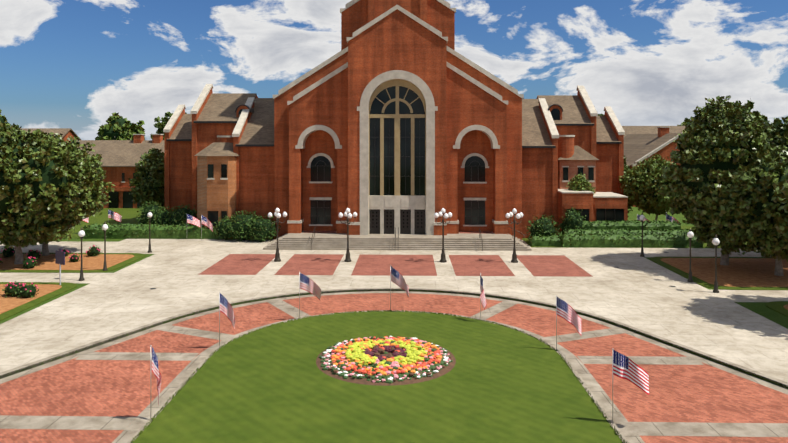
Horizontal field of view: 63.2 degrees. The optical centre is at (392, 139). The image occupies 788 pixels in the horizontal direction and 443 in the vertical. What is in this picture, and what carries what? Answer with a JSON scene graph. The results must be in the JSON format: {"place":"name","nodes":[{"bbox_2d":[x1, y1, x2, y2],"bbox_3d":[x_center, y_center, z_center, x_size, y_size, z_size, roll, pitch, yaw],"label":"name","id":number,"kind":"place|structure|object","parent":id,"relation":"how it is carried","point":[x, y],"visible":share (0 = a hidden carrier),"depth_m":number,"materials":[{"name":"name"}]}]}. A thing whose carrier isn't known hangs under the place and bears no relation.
{"place":"outdoors","nodes":[
{"label":"outdoors","id":0,"kind":"place"},
{"bbox_2d":[62,127,680,207],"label":"buildings","id":1,"kind":"structure","parent":0,"point":[113,175],"depth_m":95.66,"materials":[{"name":"red brick"}]},
{"bbox_2d":[21,126,684,166],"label":"background building","id":2,"kind":"structure","parent":1,"relation":"attached to","point":[640,142],"depth_m":101.11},
{"bbox_2d":[131,310,626,442],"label":"island lawn","id":3,"kind":"structure","parent":0,"point":[497,383],"depth_m":25.50,"materials":[{"name":"green plant"}]},
{"bbox_2d":[316,336,455,385],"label":"flower bed plants","id":4,"kind":"object","parent":3,"relation":"on","point":[385,361],"visible":1,"depth_m":28.78,"materials":[{"name":"plant"}]},
{"bbox_2d":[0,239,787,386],"bbox_3d":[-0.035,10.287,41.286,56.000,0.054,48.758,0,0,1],"label":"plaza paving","id":5,"kind":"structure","parent":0,"point":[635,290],"depth_m":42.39,"materials":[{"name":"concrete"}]},
{"bbox_2d":[187,214,200,227],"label":"flag pole","id":6,"kind":"object","parent":5,"relation":"on","point":[193,220],"visible":1,"depth_m":65.66,"materials":[{"name":"multicoloured fabric"}]},
{"bbox_2d":[201,214,212,240],"bbox_3d":[-18.780,8.939,64.884,1.138,2.750,0.240,0,0,-19],"label":"flag pole","id":7,"kind":"object","parent":5,"relation":"on","point":[205,221],"visible":0.98,"depth_m":64.82,"materials":[{"name":"multicoloured fabric"}]},
{"bbox_2d":[268,208,286,261],"bbox_3d":[-9.692,7.999,53.993,1.275,4.530,1.275,0,0,26],"label":"lamp post","id":8,"kind":"object","parent":5,"relation":"on","point":[277,214],"visible":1,"depth_m":53.87,"materials":[{"name":"brown metal"}]},
{"bbox_2d":[338,208,356,261],"bbox_3d":[-3.743,7.999,53.854,1.275,4.530,1.275,0,0,26],"label":"lamp post","id":9,"kind":"object","parent":5,"relation":"on","point":[347,214],"visible":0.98,"depth_m":53.77,"materials":[{"name":"brown metal"}]},
{"bbox_2d":[198,254,592,276],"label":"brick paving panels","id":10,"kind":"object","parent":5,"relation":"on","point":[403,265],"depth_m":52.13,"materials":[{"name":"brick"}]},
{"bbox_2d":[263,231,531,250],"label":"church steps","id":11,"kind":"structure","parent":5,"relation":"on","point":[338,241],"depth_m":60.44,"materials":[{"name":"grey concrete"}]},
{"bbox_2d":[311,226,523,250],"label":"stair handrails","id":12,"kind":"object","parent":5,"relation":"on","point":[398,235],"visible":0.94,"depth_m":60.67,"materials":[{"name":"grey metal"}]},
{"bbox_2d":[434,208,451,262],"bbox_3d":[4.255,7.999,53.668,1.275,4.530,1.275,0,0,26],"label":"lamp post","id":13,"kind":"object","parent":5,"relation":"on","point":[445,216],"visible":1,"depth_m":53.59,"materials":[{"name":"brown metal"}]},
{"bbox_2d":[506,208,522,262],"bbox_3d":[10.203,7.999,53.530,1.275,4.530,1.275,0,0,26],"label":"lamp post","id":14,"kind":"object","parent":5,"relation":"on","point":[518,216],"visible":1,"depth_m":53.42,"materials":[{"name":"brown metal"}]},
{"bbox_2d":[687,228,693,281],"bbox_3d":[21.485,8.324,46.166,0.460,3.880,0.460,0,0,1],"label":"lamp post","id":15,"kind":"object","parent":5,"relation":"on","point":[690,234],"visible":0.98,"depth_m":46.10,"materials":[{"name":"brown metal"}]},
{"bbox_2d":[0,293,787,442],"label":"drive paving","id":16,"kind":"structure","parent":0,"point":[705,393],"depth_m":27.67,"materials":[{"name":"brick"}]},
{"bbox_2d":[127,311,628,442],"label":"island curb","id":17,"kind":"structure","parent":16,"relation":"on","point":[586,387],"depth_m":26.08,"materials":[{"name":"concrete"}]},
{"bbox_2d":[150,345,161,404],"bbox_3d":[-8.753,8.910,23.601,0.279,2.748,0.393,0,0,32],"label":"flag pole","id":18,"kind":"object","parent":17,"relation":"on","point":[156,371],"visible":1,"depth_m":23.66,"materials":[{"name":"multicoloured fabric"}]},
{"bbox_2d":[219,292,234,346],"bbox_3d":[-8.186,8.893,31.695,0.800,2.782,0.309,0,0,-27],"label":"flag pole","id":19,"kind":"object","parent":17,"relation":"on","point":[226,308],"visible":1,"depth_m":31.64,"materials":[{"name":"multicoloured fabric"}]},
{"bbox_2d":[299,272,320,317],"bbox_3d":[-4.720,8.918,36.726,1.252,2.733,0.409,0,0,-15],"label":"flag pole","id":20,"kind":"object","parent":17,"relation":"on","point":[306,283],"visible":0.98,"depth_m":36.72,"materials":[{"name":"multicoloured fabric"}]},
{"bbox_2d":[390,265,408,309],"bbox_3d":[0.467,8.894,38.172,1.139,2.780,0.456,0,0,27],"label":"flag pole","id":21,"kind":"object","parent":17,"relation":"on","point":[397,278],"visible":1,"depth_m":38.14,"materials":[{"name":"multicoloured fabric"}]},
{"bbox_2d":[480,273,486,319],"bbox_3d":[5.093,8.922,36.069,0.404,2.724,0.606,0,0,1],"label":"flag pole","id":22,"kind":"object","parent":17,"relation":"on","point":[482,299],"visible":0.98,"depth_m":35.93,"materials":[{"name":"multicoloured fabric"}]},
{"bbox_2d":[556,295,580,348],"bbox_3d":[8.568,8.928,30.891,1.253,2.712,0.594,0,0,1],"label":"flag pole","id":23,"kind":"object","parent":17,"relation":"on","point":[566,311],"visible":0.96,"depth_m":31.03,"materials":[{"name":"multicoloured fabric"}]},
{"bbox_2d":[612,348,648,423],"bbox_3d":[8.580,8.906,22.980,1.335,2.756,0.309,0,0,1],"label":"flag pole","id":24,"kind":"object","parent":17,"relation":"on","point":[627,368],"visible":0.92,"depth_m":23.02,"materials":[{"name":"multicoloured fabric"}]},
{"bbox_2d":[0,291,787,442],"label":"concrete paving bands","id":25,"kind":"object","parent":16,"relation":"on","point":[630,431],"depth_m":28.73,"materials":[{"name":"concrete"}]},
{"bbox_2d":[0,288,787,388],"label":"curb","id":26,"kind":"structure","parent":16,"relation":"on","point":[4,374],"depth_m":33.84,"materials":[{"name":"concrete"}]},
{"bbox_2d":[0,241,787,301],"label":"walkways paving","id":27,"kind":"structure","parent":0,"point":[729,295],"depth_m":57.13,"materials":[{"name":"concrete"}]},
{"bbox_2d":[78,227,84,280],"bbox_3d":[-22.617,8.324,46.591,0.460,3.880,0.460,0,0,1],"label":"lamp post","id":28,"kind":"object","parent":27,"relation":"on","point":[81,233],"visible":1,"depth_m":46.53,"materials":[{"name":"brown metal"}]},
{"bbox_2d":[147,210,151,252],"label":"lamp post","id":29,"kind":"object","parent":27,"relation":"on","point":[149,214],"visible":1,"depth_m":58.12,"materials":[{"name":"brown metal"}]},
{"bbox_2d":[640,212,644,256],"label":"lamp post","id":30,"kind":"object","parent":27,"relation":"on","point":[642,217],"visible":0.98,"depth_m":56.08,"materials":[{"name":"brown metal"}]},
{"bbox_2d":[712,235,719,292],"bbox_3d":[21.710,8.324,42.959,0.460,3.880,0.460,0,0,1],"label":"lamp post","id":31,"kind":"object","parent":27,"relation":"on","point":[715,241],"visible":1,"depth_m":42.90,"materials":[{"name":"brown metal"}]},
{"bbox_2d":[0,206,787,388],"bbox_3d":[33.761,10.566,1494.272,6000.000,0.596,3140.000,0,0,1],"label":"ground","id":32,"kind":"structure","parent":0,"point":[761,309],"depth_m":39.85,"materials":[{"name":"green plant"}]},
{"bbox_2d":[0,110,10,126],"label":"tree","id":33,"kind":"object","parent":32,"relation":"on","point":[3,119],"visible":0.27,"depth_m":178.84,"materials":[{"name":"green plant"}]},
{"bbox_2d":[0,121,102,263],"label":"tree","id":34,"kind":"object","parent":32,"relation":"on","point":[42,180],"depth_m":50.36,"materials":[{"name":"green plant"}]},
{"bbox_2d":[21,129,114,255],"bbox_3d":[-30.348,4.693,56.239,10.695,11.243,10.640,0,0,1],"label":"tree","id":35,"kind":"object","parent":32,"relation":"on","point":[92,206],"depth_m":56.81,"materials":[{"name":"green plant"}]},
{"bbox_2d":[95,112,145,139],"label":"tree","id":36,"kind":"object","parent":32,"relation":"on","point":[118,127],"depth_m":209.90,"materials":[{"name":"green plant"}]},
{"bbox_2d":[128,148,163,210],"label":"tree","id":37,"kind":"object","parent":32,"relation":"on","point":[148,182],"visible":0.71,"depth_m":77.70,"materials":[{"name":"green plant"}]},
{"bbox_2d":[150,112,186,139],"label":"tree","id":38,"kind":"object","parent":32,"relation":"on","point":[159,125],"visible":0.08,"depth_m":208.43,"materials":[{"name":"green plant"}]},
{"bbox_2d":[0,254,787,313],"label":"bed mulch","id":39,"kind":"object","parent":32,"relation":"on","point":[747,272],"visible":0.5,"depth_m":50.59,"materials":[{"name":"brown soil"}]},
{"bbox_2d":[0,245,100,297],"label":"rose bushes","id":40,"kind":"object","parent":39,"relation":"on","point":[15,291],"visible":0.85,"depth_m":50.41,"materials":[{"name":"green plant"}]},
{"bbox_2d":[763,116,787,148],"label":"tree","id":41,"kind":"object","parent":39,"relation":"on","point":[777,128],"visible":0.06,"depth_m":54.04,"materials":[{"name":"green plant"}]},
{"bbox_2d":[775,160,787,237],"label":"tree","id":42,"kind":"object","parent":39,"relation":"on","point":[783,224],"visible":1,"depth_m":38.43,"materials":[{"name":"green plant"}]},
{"bbox_2d":[0,253,787,320],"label":"grass border","id":43,"kind":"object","parent":32,"relation":"on","point":[777,306],"depth_m":45.43,"materials":[{"name":"green plant"}]},
{"bbox_2d":[59,264,60,284],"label":"sign post","id":44,"kind":"object","parent":43,"relation":"on","point":[59,274],"visible":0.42,"depth_m":44.97,"materials":[{"name":"white metal"}]},
{"bbox_2d":[55,248,64,264],"bbox_3d":[-23.354,8.204,45.008,1.040,1.120,0.060,0,0,31],"label":"historic marker","id":45,"kind":"object","parent":43,"relation":"on","point":[60,256],"visible":1,"depth_m":44.94,"materials":[{"name":"black"}]},
{"bbox_2d":[102,222,107,270],"bbox_3d":[-22.438,8.324,49.988,0.460,3.880,0.460,0,0,1],"label":"lamp post","id":46,"kind":"object","parent":43,"relation":"on","point":[105,227],"visible":0.98,"depth_m":49.93,"materials":[{"name":"brown metal"}]},
{"bbox_2d":[624,155,632,216],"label":"tree","id":47,"kind":"object","parent":32,"relation":"on","point":[626,167],"visible":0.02,"depth_m":74.48,"materials":[{"name":"green plant"}]},
{"bbox_2d":[618,154,679,220],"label":"tree","id":48,"kind":"object","parent":32,"relation":"on","point":[642,184],"depth_m":70.14,"materials":[{"name":"green plant"}]},
{"bbox_2d":[677,118,701,125],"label":"tree","id":49,"kind":"object","parent":32,"relation":"on","point":[683,123],"depth_m":201.78,"materials":[{"name":"green plant"}]},
{"bbox_2d":[659,95,787,265],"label":"tree","id":50,"kind":"object","parent":32,"relation":"on","point":[733,132],"depth_m":50.46,"materials":[{"name":"green plant"}]},
{"bbox_2d":[692,144,787,275],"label":"tree","id":51,"kind":"object","parent":32,"relation":"on","point":[746,205],"depth_m":46.14,"materials":[{"name":"green plant"}]},
{"bbox_2d":[738,98,767,122],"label":"tree","id":52,"kind":"object","parent":32,"relation":"on","point":[757,114],"visible":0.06,"depth_m":155.79,"materials":[{"name":"green plant"}]},
{"bbox_2d":[0,0,787,139],"label":"sky","id":53,"kind":"structure","parent":0,"point":[73,64],"materials":[{"name":"blue"}]},
{"bbox_2d":[163,0,627,239],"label":"church","id":54,"kind":"structure","parent":0,"point":[519,179],"depth_m":64.69,"materials":[{"name":"red brick"}]},
{"bbox_2d":[169,93,620,159],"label":"church roofs","id":55,"kind":"structure","parent":54,"relation":"attached to","point":[259,128],"depth_m":71.82,"materials":[{"name":"tile"}]},
{"bbox_2d":[369,79,425,195],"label":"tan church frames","id":56,"kind":"structure","parent":54,"relation":"attached to","point":[397,83],"depth_m":63.61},
{"bbox_2d":[303,231,492,233],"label":"landing paving","id":57,"kind":"structure","parent":54,"relation":"on","point":[486,232],"depth_m":64.67,"materials":[{"name":"red brick"}]},
{"bbox_2d":[558,160,595,192],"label":"salmon church block","id":58,"kind":"structure","parent":54,"relation":"attached to","point":[572,168],"depth_m":68.42,"materials":[{"name":"brick"}]},
{"bbox_2d":[566,173,595,194],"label":"bush","id":59,"kind":"object","parent":54,"relation":"on","point":[580,183],"visible":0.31,"depth_m":66.39,"materials":[{"name":"green plant"}]},
{"bbox_2d":[56,208,746,247],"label":"church lawn","id":60,"kind":"structure","parent":0,"point":[128,215],"depth_m":80.09,"materials":[{"name":"green plant"}]},
{"bbox_2d":[108,209,121,221],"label":"flag pole","id":61,"kind":"object","parent":60,"relation":"on","point":[114,216],"visible":0.96,"depth_m":69.67,"materials":[{"name":"multicoloured fabric"}]},
{"bbox_2d":[197,156,235,238],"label":"bay window","id":62,"kind":"structure","parent":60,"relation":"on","point":[217,194],"depth_m":66.11,"materials":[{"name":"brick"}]},
{"bbox_2d":[136,200,586,241],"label":"shrubs","id":63,"kind":"object","parent":60,"relation":"on","point":[243,226],"visible":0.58,"depth_m":64.34,"materials":[{"name":"green plant"}]},
{"bbox_2d":[83,219,703,247],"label":"hedges","id":64,"kind":"object","parent":60,"relation":"on","point":[627,233],"visible":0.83,"depth_m":63.12,"materials":[{"name":"green plant"}]},
{"bbox_2d":[666,214,678,223],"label":"flag pole","id":65,"kind":"object","parent":60,"relation":"on","point":[669,217],"visible":0.6,"depth_m":65.36,"materials":[{"name":"multicoloured fabric"}]}
]}

